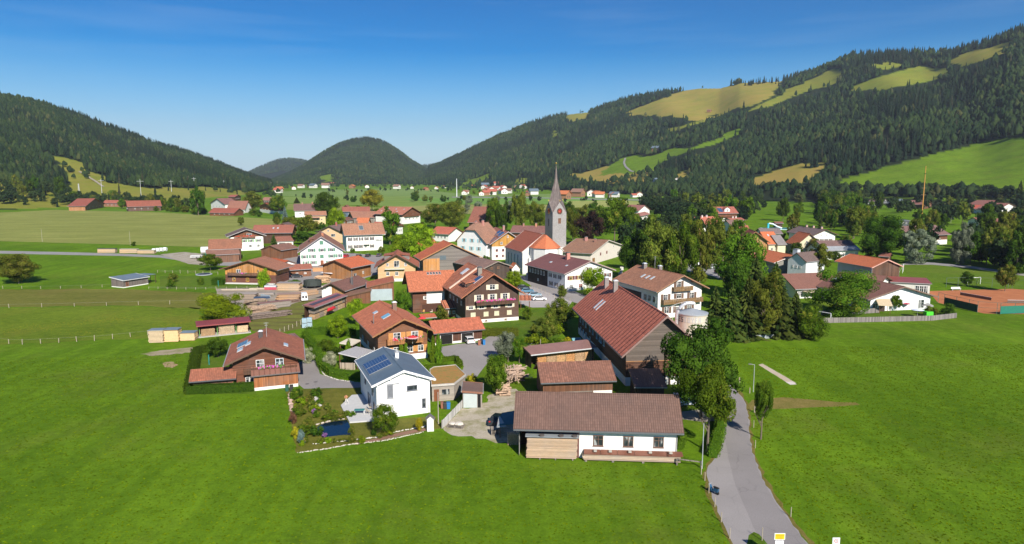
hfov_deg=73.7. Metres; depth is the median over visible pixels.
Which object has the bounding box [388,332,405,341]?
window
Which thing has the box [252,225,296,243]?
barn
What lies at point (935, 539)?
grass tufts
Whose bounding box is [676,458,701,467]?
hand rail
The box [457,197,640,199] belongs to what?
road
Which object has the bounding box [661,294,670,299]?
window
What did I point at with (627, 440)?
window
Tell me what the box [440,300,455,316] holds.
porch roof
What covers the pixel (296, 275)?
parked car
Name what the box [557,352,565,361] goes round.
firewood stack
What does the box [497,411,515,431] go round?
canvas shelter
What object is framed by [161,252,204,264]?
ground
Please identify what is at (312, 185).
distant house
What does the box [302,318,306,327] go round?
liquid tank
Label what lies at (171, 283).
shrub
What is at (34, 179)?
broadleaf tree
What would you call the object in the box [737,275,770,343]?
conifer tree
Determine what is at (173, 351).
ground
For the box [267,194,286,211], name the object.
broadleaf tree
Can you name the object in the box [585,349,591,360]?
firewood stack
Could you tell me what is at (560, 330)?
shrub
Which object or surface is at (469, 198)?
broadleaf tree
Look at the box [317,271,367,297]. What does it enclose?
cottage
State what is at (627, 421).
storage shed
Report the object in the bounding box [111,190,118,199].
shrub
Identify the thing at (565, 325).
shrub
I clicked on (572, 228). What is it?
broadleaf tree
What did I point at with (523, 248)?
church
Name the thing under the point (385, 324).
chalet
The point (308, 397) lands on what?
shrub
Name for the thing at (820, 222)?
conifer tree
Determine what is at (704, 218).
house
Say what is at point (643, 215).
house
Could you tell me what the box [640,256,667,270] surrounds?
shrub
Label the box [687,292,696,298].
window
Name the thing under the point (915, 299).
kindergarten
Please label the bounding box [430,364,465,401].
garden building
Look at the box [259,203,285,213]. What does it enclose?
chalet
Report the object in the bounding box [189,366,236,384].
garage
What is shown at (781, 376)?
path
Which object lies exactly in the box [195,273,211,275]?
trampoline
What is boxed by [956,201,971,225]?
broadleaf tree
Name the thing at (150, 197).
broadleaf tree
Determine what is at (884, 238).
broadleaf tree
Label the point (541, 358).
firewood stack
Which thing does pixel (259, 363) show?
window
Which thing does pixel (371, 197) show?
broadleaf tree
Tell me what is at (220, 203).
house
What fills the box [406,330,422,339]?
window
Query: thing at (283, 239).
garage
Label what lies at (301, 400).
shrub
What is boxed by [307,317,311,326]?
liquid tank
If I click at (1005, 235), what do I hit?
broadleaf tree
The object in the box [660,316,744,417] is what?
broadleaf tree
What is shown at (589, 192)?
distant house
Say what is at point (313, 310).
board stack
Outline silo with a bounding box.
[668,301,707,336]
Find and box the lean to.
[344,288,371,303]
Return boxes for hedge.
[182,344,208,394]
[186,381,253,394]
[211,277,224,284]
[301,330,360,379]
[304,325,357,336]
[339,343,360,350]
[423,355,463,369]
[482,326,518,336]
[677,429,688,449]
[706,417,726,457]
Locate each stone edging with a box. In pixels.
[288,392,293,420]
[297,432,421,452]
[313,426,425,443]
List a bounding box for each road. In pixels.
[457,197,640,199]
[521,275,585,302]
[706,390,807,543]
[725,385,805,543]
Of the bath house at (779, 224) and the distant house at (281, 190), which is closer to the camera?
the bath house at (779, 224)
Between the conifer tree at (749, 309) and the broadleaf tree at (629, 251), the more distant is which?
the broadleaf tree at (629, 251)
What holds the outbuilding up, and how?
on the ground at (998, 163)
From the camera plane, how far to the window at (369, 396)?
112.85 m
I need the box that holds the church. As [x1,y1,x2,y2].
[504,230,563,274]
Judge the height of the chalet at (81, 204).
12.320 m
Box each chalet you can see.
[68,198,103,210]
[219,256,293,284]
[223,327,305,382]
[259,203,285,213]
[351,300,435,358]
[373,249,419,280]
[716,206,738,218]
[739,229,770,252]
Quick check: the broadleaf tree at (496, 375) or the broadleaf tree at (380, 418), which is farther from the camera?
the broadleaf tree at (496, 375)
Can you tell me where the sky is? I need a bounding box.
[0,0,1023,171]
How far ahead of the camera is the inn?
232.39 m
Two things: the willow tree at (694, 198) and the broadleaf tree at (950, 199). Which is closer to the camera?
the willow tree at (694, 198)
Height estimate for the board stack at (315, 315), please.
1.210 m
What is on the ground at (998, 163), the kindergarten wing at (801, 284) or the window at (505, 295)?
the kindergarten wing at (801, 284)
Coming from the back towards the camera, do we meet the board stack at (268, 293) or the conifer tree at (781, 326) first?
the board stack at (268, 293)
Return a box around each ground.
[0,41,1023,543]
[145,347,192,355]
[160,276,275,288]
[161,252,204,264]
[162,362,177,367]
[199,349,255,393]
[284,253,383,284]
[286,387,440,452]
[337,343,423,361]
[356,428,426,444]
[441,336,498,377]
[443,389,517,443]
[483,307,575,351]
[519,286,571,306]
[682,410,716,421]
[702,444,732,543]
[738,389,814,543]
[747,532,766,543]
[820,313,925,317]
[902,265,1023,288]
[929,289,1023,313]
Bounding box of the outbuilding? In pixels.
[273,258,296,263]
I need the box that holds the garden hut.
[426,413,434,431]
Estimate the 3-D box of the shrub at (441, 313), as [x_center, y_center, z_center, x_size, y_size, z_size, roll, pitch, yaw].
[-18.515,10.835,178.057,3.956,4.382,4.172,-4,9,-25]
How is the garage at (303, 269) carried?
on the ground at (372, 258)
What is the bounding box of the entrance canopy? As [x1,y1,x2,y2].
[519,295,530,308]
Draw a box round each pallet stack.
[447,421,464,428]
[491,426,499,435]
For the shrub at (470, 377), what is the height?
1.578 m
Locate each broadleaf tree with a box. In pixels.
[0,253,41,283]
[10,174,19,190]
[17,181,26,195]
[24,177,33,193]
[30,174,38,190]
[53,176,65,192]
[118,198,125,208]
[146,193,154,199]
[168,198,174,207]
[172,198,180,206]
[189,185,205,214]
[195,292,252,320]
[197,254,222,269]
[206,337,228,355]
[237,217,243,224]
[242,191,263,208]
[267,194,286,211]
[272,213,280,224]
[273,217,279,223]
[291,231,311,241]
[293,214,320,231]
[311,191,339,218]
[319,222,325,229]
[326,207,345,225]
[327,314,347,336]
[346,298,364,324]
[360,189,383,206]
[370,403,398,431]
[377,246,384,252]
[381,206,400,244]
[394,288,411,309]
[422,203,443,223]
[437,201,465,226]
[464,202,470,212]
[465,195,472,202]
[484,354,507,391]
[485,196,501,227]
[492,331,517,361]
[496,200,512,229]
[506,270,522,286]
[511,336,528,362]
[525,200,544,225]
[536,312,557,341]
[544,297,573,324]
[564,201,574,218]
[566,207,580,239]
[573,210,605,238]
[575,204,589,217]
[588,200,598,211]
[588,205,603,214]
[598,197,632,241]
[618,228,646,269]
[626,207,640,227]
[636,214,680,267]
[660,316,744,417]
[663,221,699,274]
[670,189,677,196]
[676,362,736,450]
[680,213,691,228]
[681,191,688,201]
[686,203,696,216]
[686,219,703,233]
[694,199,706,208]
[706,207,717,216]
[707,199,720,209]
[708,193,714,198]
[710,216,724,233]
[714,232,768,282]
[722,259,749,300]
[724,189,731,196]
[724,194,738,206]
[729,219,748,233]
[738,196,754,220]
[744,268,783,334]
[754,379,774,439]
[776,198,790,215]
[789,242,803,252]
[793,202,804,214]
[807,238,817,244]
[813,201,827,221]
[817,193,825,208]
[818,190,827,197]
[822,196,831,207]
[826,210,836,229]
[832,251,841,260]
[833,194,842,204]
[835,204,848,223]
[843,196,855,204]
[844,199,853,206]
[845,205,867,238]
[845,208,861,238]
[853,197,864,205]
[858,214,907,257]
[859,205,872,231]
[873,191,884,209]
[891,295,902,307]
[906,218,927,252]
[923,209,939,225]
[927,210,941,225]
[946,195,953,202]
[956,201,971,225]
[959,271,974,285]
[960,231,983,263]
[975,204,997,223]
[979,215,995,234]
[980,227,996,264]
[988,211,1019,231]
[990,226,1012,264]
[992,232,1009,263]
[994,264,1018,290]
[1008,228,1015,238]
[1015,208,1023,214]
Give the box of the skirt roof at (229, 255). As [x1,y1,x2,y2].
[205,249,239,261]
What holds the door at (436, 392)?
in the garden building
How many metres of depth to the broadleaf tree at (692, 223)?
329.76 m
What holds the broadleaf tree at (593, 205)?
on the ground at (998, 163)
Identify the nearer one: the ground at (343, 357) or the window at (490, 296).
the ground at (343, 357)
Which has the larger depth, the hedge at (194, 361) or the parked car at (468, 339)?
the parked car at (468, 339)
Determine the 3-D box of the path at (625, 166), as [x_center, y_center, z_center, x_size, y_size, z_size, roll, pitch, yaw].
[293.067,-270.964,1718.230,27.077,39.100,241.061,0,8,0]
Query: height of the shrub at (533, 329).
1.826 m
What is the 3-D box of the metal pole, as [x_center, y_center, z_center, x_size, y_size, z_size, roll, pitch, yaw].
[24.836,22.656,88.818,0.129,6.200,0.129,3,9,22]
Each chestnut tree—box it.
[387,234,412,252]
[399,223,436,257]
[804,269,879,317]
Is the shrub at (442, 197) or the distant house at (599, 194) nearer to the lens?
the shrub at (442, 197)
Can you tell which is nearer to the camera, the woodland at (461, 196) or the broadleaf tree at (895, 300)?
the broadleaf tree at (895, 300)
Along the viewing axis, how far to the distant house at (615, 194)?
1168.35 m
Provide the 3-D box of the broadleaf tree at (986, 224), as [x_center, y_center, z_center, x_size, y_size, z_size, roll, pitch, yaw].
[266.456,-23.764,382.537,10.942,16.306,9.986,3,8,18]
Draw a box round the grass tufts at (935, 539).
[738,344,1023,543]
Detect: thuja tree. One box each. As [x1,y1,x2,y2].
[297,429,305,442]
[345,338,351,361]
[398,344,403,351]
[404,344,408,352]
[415,417,422,430]
[429,335,435,362]
[435,333,442,363]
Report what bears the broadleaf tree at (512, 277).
on the ground at (998, 163)
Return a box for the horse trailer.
[300,292,307,300]
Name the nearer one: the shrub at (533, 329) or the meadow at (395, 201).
the shrub at (533, 329)
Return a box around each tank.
[201,247,207,253]
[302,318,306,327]
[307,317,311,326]
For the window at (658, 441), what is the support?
in the storage shed at (627, 421)
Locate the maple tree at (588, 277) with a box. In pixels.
[580,267,605,293]
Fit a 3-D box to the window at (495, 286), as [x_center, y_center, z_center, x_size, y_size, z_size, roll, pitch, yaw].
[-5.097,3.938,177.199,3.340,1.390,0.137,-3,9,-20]
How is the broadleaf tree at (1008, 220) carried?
on the ground at (998, 163)
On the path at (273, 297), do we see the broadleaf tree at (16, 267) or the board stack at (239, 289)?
the board stack at (239, 289)
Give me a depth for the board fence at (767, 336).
160.17 m
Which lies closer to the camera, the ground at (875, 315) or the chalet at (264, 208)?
the ground at (875, 315)
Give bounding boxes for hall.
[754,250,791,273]
[834,253,903,276]
[882,219,910,225]
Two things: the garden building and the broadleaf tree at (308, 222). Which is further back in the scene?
the broadleaf tree at (308, 222)
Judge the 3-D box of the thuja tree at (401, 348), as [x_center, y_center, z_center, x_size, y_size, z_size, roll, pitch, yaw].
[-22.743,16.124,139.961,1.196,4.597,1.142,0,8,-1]
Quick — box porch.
[509,262,520,273]
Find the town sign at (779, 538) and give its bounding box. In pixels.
[774,533,784,543]
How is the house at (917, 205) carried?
on the ground at (998, 163)
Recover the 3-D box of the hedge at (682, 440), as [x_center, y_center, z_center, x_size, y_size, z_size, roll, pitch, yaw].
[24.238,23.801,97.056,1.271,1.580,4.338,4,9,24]
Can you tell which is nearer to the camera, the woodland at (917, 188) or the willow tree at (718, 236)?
the willow tree at (718, 236)
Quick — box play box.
[923,311,933,315]
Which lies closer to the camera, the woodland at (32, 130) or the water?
the water
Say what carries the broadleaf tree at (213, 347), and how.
on the ground at (215, 360)
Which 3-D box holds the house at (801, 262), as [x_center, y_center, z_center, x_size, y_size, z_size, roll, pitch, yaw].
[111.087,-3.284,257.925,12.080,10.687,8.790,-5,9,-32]
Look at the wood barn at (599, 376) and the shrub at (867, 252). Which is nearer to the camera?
the wood barn at (599, 376)
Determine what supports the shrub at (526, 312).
on the ground at (523, 325)
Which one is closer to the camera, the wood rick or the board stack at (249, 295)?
the board stack at (249, 295)
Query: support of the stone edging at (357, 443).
on the ground at (334, 398)
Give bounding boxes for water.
[317,420,351,437]
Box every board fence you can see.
[340,362,354,369]
[758,334,773,338]
[817,308,878,314]
[823,313,956,322]
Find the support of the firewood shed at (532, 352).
on the ground at (998, 163)
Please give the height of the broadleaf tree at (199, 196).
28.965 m
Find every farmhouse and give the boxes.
[125,200,161,210]
[225,227,266,250]
[297,231,345,265]
[442,262,525,322]
[893,225,950,244]
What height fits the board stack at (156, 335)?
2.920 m
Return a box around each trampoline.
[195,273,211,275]
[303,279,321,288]
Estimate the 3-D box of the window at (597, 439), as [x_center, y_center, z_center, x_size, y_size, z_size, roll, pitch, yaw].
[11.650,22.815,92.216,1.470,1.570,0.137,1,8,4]
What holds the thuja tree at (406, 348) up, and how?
on the ground at (998, 163)
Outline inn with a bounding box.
[525,252,615,290]
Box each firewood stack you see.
[199,328,214,335]
[217,324,234,334]
[235,324,247,332]
[536,354,546,361]
[547,353,556,361]
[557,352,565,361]
[566,351,575,360]
[575,350,584,360]
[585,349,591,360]
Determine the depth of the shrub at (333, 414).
106.92 m
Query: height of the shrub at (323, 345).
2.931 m
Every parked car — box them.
[291,273,302,277]
[464,336,474,343]
[488,413,501,425]
[517,285,529,289]
[520,288,533,291]
[528,291,541,296]
[532,295,546,300]
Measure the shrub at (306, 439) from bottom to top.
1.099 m
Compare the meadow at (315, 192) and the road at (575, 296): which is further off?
the meadow at (315, 192)
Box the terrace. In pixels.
[341,394,372,422]
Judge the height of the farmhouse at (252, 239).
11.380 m
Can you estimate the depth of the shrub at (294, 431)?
99.20 m
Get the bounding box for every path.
[0,251,241,265]
[216,279,341,313]
[298,360,360,388]
[623,158,633,171]
[686,264,721,278]
[749,397,859,409]
[759,364,794,382]
[901,262,1023,275]
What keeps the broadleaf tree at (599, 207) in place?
on the ground at (998, 163)
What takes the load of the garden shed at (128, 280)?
on the ground at (998, 163)
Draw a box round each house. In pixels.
[104,200,126,206]
[208,208,244,215]
[211,198,233,208]
[227,201,252,212]
[228,195,241,200]
[273,188,283,192]
[279,222,296,233]
[293,202,315,216]
[297,184,304,187]
[304,211,326,223]
[309,183,316,187]
[315,222,342,242]
[321,183,330,187]
[339,220,385,250]
[342,206,369,216]
[348,211,375,222]
[354,346,435,416]
[356,218,371,222]
[373,206,421,223]
[374,222,404,234]
[393,184,400,188]
[432,226,462,241]
[454,220,495,257]
[482,190,489,194]
[487,189,497,194]
[489,225,515,259]
[498,188,508,193]
[528,188,538,194]
[560,190,571,198]
[562,236,621,262]
[571,188,585,196]
[587,189,593,195]
[595,192,604,197]
[609,191,619,197]
[612,263,709,317]
[628,205,650,213]
[637,212,649,218]
[693,215,716,230]
[723,216,744,220]
[724,220,738,230]
[756,228,782,234]
[759,231,776,250]
[771,235,786,252]
[772,222,783,227]
[786,231,814,253]
[786,248,823,273]
[787,225,837,239]
[805,240,860,259]
[914,200,932,208]
[966,217,978,225]
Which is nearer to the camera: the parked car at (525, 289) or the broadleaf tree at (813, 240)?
the parked car at (525, 289)
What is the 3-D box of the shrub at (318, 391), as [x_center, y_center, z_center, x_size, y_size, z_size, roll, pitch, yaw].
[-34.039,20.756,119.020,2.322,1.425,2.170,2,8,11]
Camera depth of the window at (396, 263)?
245.94 m
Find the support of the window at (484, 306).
in the farmhouse at (481, 292)
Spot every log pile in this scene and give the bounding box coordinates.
[231,310,291,319]
[243,298,266,307]
[247,304,276,313]
[495,383,511,395]
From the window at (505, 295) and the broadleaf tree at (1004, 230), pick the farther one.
the broadleaf tree at (1004, 230)
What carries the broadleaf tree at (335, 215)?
on the ground at (998, 163)
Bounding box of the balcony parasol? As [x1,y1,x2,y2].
[406,335,418,343]
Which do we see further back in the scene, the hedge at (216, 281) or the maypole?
the maypole
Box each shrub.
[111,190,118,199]
[159,196,167,209]
[165,279,175,286]
[167,273,178,281]
[180,206,189,211]
[196,276,203,284]
[248,208,256,215]
[255,211,262,216]
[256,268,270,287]
[281,216,297,225]
[288,411,296,423]
[289,389,298,399]
[290,426,298,438]
[291,406,306,415]
[293,403,304,416]
[295,397,306,405]
[296,388,303,396]
[297,424,310,435]
[299,435,308,443]
[301,416,313,431]
[303,348,314,363]
[303,394,313,404]
[307,400,318,408]
[308,425,323,435]
[309,405,321,411]
[311,387,322,395]
[312,410,320,417]
[316,339,336,351]
[316,395,324,404]
[321,413,331,420]
[322,351,336,366]
[323,411,344,420]
[324,402,331,409]
[325,437,331,442]
[330,346,342,354]
[345,411,355,416]
[346,436,354,442]
[348,424,354,435]
[358,435,365,443]
[371,429,376,435]
[379,429,388,436]
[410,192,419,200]
[435,305,448,319]
[440,195,446,201]
[466,373,477,381]
[522,307,531,319]
[524,333,548,344]
[530,326,538,333]
[545,338,566,343]
[557,285,566,296]
[558,327,564,333]
[561,323,567,329]
[570,303,576,315]
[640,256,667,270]
[796,305,830,341]
[861,247,873,255]
[922,305,938,315]
[939,303,955,313]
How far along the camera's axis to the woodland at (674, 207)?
633.43 m
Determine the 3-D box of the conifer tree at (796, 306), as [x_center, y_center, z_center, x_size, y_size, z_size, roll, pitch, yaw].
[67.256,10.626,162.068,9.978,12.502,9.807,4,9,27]
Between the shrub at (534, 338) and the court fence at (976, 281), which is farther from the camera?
the court fence at (976, 281)
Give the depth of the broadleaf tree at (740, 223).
346.74 m
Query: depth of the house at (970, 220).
515.19 m
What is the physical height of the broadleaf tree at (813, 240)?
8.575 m
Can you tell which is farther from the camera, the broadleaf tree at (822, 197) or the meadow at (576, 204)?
the meadow at (576, 204)
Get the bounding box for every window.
[245,377,253,381]
[256,359,263,366]
[275,358,283,364]
[318,248,325,251]
[368,392,370,405]
[387,384,392,398]
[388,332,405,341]
[394,261,398,266]
[403,345,415,351]
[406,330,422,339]
[406,385,416,391]
[414,344,426,350]
[422,398,425,407]
[442,389,449,394]
[466,306,475,309]
[474,295,483,301]
[477,305,485,308]
[486,284,497,289]
[488,294,496,298]
[491,304,499,307]
[500,293,509,299]
[567,276,574,279]
[593,435,603,446]
[623,436,633,447]
[653,437,663,447]
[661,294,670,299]
[662,306,670,313]
[674,281,683,288]
[674,293,683,298]
[684,305,693,308]
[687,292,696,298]
[918,300,923,307]
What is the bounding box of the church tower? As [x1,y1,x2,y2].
[545,162,565,247]
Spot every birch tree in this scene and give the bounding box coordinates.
[786,208,799,234]
[809,242,834,271]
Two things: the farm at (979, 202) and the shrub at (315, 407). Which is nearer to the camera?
the shrub at (315, 407)
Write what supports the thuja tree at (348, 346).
on the ground at (998, 163)
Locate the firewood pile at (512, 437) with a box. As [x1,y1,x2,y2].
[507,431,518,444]
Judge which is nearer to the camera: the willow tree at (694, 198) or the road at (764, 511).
the road at (764, 511)
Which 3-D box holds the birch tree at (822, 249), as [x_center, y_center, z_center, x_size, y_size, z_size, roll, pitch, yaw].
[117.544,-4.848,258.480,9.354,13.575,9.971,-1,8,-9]
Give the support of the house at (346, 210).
on the ground at (998, 163)
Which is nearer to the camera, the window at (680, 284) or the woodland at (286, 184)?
the window at (680, 284)
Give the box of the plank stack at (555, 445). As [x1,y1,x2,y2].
[525,431,578,460]
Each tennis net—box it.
[960,292,991,299]
[1007,300,1023,302]
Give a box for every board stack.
[97,248,117,252]
[119,249,138,252]
[137,250,155,253]
[147,328,164,342]
[163,327,181,341]
[180,330,197,340]
[221,289,257,290]
[231,292,258,298]
[256,299,290,307]
[259,292,274,294]
[275,292,300,299]
[276,281,302,290]
[298,289,318,295]
[309,307,319,313]
[309,313,319,318]
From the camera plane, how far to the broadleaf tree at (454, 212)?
462.97 m
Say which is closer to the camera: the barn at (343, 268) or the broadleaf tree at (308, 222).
the barn at (343, 268)
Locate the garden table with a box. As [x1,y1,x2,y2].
[354,408,364,414]
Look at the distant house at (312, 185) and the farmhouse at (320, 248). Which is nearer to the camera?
the farmhouse at (320, 248)
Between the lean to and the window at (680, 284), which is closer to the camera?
the window at (680, 284)
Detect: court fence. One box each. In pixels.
[938,292,1023,313]
[946,277,1023,286]
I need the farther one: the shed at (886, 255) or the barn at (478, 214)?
the barn at (478, 214)
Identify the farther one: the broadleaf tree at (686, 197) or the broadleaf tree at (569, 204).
the broadleaf tree at (686, 197)
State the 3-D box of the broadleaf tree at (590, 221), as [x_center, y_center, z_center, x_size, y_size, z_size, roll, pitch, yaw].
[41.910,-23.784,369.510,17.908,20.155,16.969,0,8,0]
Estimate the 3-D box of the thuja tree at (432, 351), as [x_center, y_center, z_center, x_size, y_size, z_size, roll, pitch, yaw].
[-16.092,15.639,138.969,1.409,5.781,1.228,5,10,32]
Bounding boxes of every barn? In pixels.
[208,238,241,259]
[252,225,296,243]
[263,197,273,202]
[319,255,374,278]
[413,240,482,271]
[416,239,436,252]
[453,256,512,278]
[467,206,490,225]
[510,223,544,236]
[533,360,616,392]
[572,276,694,385]
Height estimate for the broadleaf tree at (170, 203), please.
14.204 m
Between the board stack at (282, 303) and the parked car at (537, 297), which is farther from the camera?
the parked car at (537, 297)
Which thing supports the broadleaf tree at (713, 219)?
on the ground at (998, 163)
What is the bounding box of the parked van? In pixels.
[673,392,696,406]
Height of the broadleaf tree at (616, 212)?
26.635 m
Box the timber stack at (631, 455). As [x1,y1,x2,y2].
[582,449,682,463]
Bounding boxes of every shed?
[109,273,155,287]
[195,316,250,337]
[259,243,298,258]
[302,293,347,317]
[341,217,353,223]
[461,381,483,407]
[513,391,683,457]
[522,339,596,367]
[628,368,666,393]
[878,253,892,259]
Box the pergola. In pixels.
[338,346,374,369]
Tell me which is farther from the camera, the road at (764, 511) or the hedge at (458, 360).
the hedge at (458, 360)
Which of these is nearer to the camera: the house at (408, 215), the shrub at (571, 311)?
the shrub at (571, 311)
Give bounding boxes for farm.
[970,200,995,208]
[976,203,1015,212]
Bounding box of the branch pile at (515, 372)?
[502,363,532,383]
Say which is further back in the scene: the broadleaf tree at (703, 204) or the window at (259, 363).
the broadleaf tree at (703, 204)
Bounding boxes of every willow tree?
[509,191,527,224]
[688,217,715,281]
[690,192,701,203]
[706,216,741,279]
[713,194,726,206]
[824,208,838,227]
[866,210,876,225]
[902,228,937,263]
[912,207,925,220]
[939,213,950,229]
[949,222,974,264]
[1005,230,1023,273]
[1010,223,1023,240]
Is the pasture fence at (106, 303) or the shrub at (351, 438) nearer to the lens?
the shrub at (351, 438)
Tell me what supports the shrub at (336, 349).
on the ground at (343, 357)
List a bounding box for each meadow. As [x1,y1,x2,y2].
[0,210,280,246]
[0,289,215,308]
[0,306,200,344]
[66,209,272,218]
[249,299,316,331]
[276,188,550,197]
[283,196,443,205]
[286,204,379,210]
[328,190,447,194]
[393,204,546,213]
[407,197,638,204]
[566,201,639,207]
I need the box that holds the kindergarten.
[816,274,938,310]
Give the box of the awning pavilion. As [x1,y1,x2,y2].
[876,298,892,313]
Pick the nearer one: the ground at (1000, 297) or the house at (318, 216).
the ground at (1000, 297)
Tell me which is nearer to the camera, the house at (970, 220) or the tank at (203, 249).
the tank at (203, 249)
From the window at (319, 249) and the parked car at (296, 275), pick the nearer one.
the parked car at (296, 275)
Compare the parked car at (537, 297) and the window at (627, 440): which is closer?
the window at (627, 440)
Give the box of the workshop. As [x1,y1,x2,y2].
[366,276,394,300]
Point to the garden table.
(362, 409)
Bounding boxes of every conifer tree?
[271,234,277,244]
[282,205,287,219]
[704,287,724,336]
[712,285,750,342]
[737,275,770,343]
[746,256,771,308]
[759,279,802,340]
[767,262,792,303]
[788,291,810,338]
[818,211,822,227]
[1015,180,1023,194]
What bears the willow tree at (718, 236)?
on the ground at (998, 163)
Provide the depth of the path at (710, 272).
271.87 m
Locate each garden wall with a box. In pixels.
[313,267,322,271]
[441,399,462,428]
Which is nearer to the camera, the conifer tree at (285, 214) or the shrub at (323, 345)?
the shrub at (323, 345)
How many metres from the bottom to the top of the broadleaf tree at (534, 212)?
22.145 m
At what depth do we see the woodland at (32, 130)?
1429.40 m
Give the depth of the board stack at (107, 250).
336.56 m
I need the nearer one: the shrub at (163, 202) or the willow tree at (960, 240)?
the willow tree at (960, 240)
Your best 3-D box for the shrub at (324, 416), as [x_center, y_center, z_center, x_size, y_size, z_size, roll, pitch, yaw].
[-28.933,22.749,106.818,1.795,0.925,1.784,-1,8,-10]
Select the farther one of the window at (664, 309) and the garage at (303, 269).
the garage at (303, 269)
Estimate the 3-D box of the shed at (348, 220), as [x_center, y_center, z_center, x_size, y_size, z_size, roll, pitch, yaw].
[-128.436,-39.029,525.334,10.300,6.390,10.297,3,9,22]
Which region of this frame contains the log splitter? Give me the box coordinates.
[254,294,269,298]
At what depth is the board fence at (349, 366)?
134.23 m
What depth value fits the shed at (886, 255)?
299.71 m
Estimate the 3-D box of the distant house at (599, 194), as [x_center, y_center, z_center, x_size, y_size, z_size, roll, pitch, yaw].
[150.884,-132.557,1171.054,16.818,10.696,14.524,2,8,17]
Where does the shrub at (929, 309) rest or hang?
on the ground at (875, 315)
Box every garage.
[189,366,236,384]
[275,236,293,244]
[289,263,312,276]
[427,316,484,344]
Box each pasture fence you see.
[2,300,199,306]
[8,331,147,344]
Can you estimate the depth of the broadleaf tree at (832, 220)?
472.47 m
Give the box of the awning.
[339,338,360,347]
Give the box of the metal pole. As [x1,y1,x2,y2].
[702,423,703,468]
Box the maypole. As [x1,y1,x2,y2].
[921,168,926,213]
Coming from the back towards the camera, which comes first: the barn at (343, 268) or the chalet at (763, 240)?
the chalet at (763, 240)
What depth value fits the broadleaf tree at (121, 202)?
779.32 m
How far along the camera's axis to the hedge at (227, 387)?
120.04 m
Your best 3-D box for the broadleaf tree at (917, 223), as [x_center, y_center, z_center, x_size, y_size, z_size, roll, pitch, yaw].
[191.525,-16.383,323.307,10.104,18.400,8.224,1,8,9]
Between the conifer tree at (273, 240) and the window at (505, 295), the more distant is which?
the conifer tree at (273, 240)
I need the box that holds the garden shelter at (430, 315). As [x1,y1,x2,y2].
[419,313,436,321]
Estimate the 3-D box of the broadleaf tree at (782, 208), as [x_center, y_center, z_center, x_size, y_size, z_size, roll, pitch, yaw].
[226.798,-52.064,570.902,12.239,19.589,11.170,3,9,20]
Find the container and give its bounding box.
[264,285,277,289]
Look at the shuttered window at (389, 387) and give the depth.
107.47 m
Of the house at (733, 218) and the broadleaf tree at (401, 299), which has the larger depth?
the house at (733, 218)
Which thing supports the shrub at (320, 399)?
on the ground at (334, 398)
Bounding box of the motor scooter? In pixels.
[707,482,718,494]
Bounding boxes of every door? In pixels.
[370,289,391,300]
[427,291,443,302]
[434,389,438,400]
[463,394,476,407]
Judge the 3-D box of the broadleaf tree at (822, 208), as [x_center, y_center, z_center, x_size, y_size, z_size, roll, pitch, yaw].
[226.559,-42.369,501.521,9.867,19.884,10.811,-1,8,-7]
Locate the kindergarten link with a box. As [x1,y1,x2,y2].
[843,272,892,282]
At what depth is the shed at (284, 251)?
313.77 m
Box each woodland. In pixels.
[0,91,272,194]
[0,177,189,206]
[61,160,279,195]
[248,157,431,174]
[270,136,486,183]
[273,181,551,188]
[280,187,627,201]
[423,23,1023,203]
[569,164,1017,198]
[616,181,1023,269]
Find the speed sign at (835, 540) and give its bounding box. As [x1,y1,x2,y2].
[832,537,839,543]
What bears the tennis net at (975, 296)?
on the ground at (1000, 297)
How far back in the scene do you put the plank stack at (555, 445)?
91.78 m
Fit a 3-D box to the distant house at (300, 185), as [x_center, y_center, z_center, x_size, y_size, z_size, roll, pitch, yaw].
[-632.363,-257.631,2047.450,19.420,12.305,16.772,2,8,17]
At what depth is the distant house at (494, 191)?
1330.55 m
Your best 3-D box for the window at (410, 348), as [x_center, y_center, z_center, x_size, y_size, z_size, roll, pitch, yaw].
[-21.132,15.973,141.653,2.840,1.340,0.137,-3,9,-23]
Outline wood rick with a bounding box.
[314,275,330,282]
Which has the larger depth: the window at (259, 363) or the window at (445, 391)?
the window at (259, 363)
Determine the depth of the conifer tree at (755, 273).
195.00 m
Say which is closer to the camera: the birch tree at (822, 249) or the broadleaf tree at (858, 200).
the birch tree at (822, 249)
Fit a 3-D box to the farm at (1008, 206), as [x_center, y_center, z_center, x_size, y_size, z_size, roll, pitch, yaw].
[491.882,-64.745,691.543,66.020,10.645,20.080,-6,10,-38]
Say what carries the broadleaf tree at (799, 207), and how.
on the ground at (998, 163)
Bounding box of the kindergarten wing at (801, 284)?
[780,272,832,297]
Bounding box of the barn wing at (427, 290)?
[402,270,453,312]
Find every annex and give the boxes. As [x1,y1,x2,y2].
[251,360,299,390]
[888,276,931,292]
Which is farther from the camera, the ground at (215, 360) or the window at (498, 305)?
the window at (498, 305)

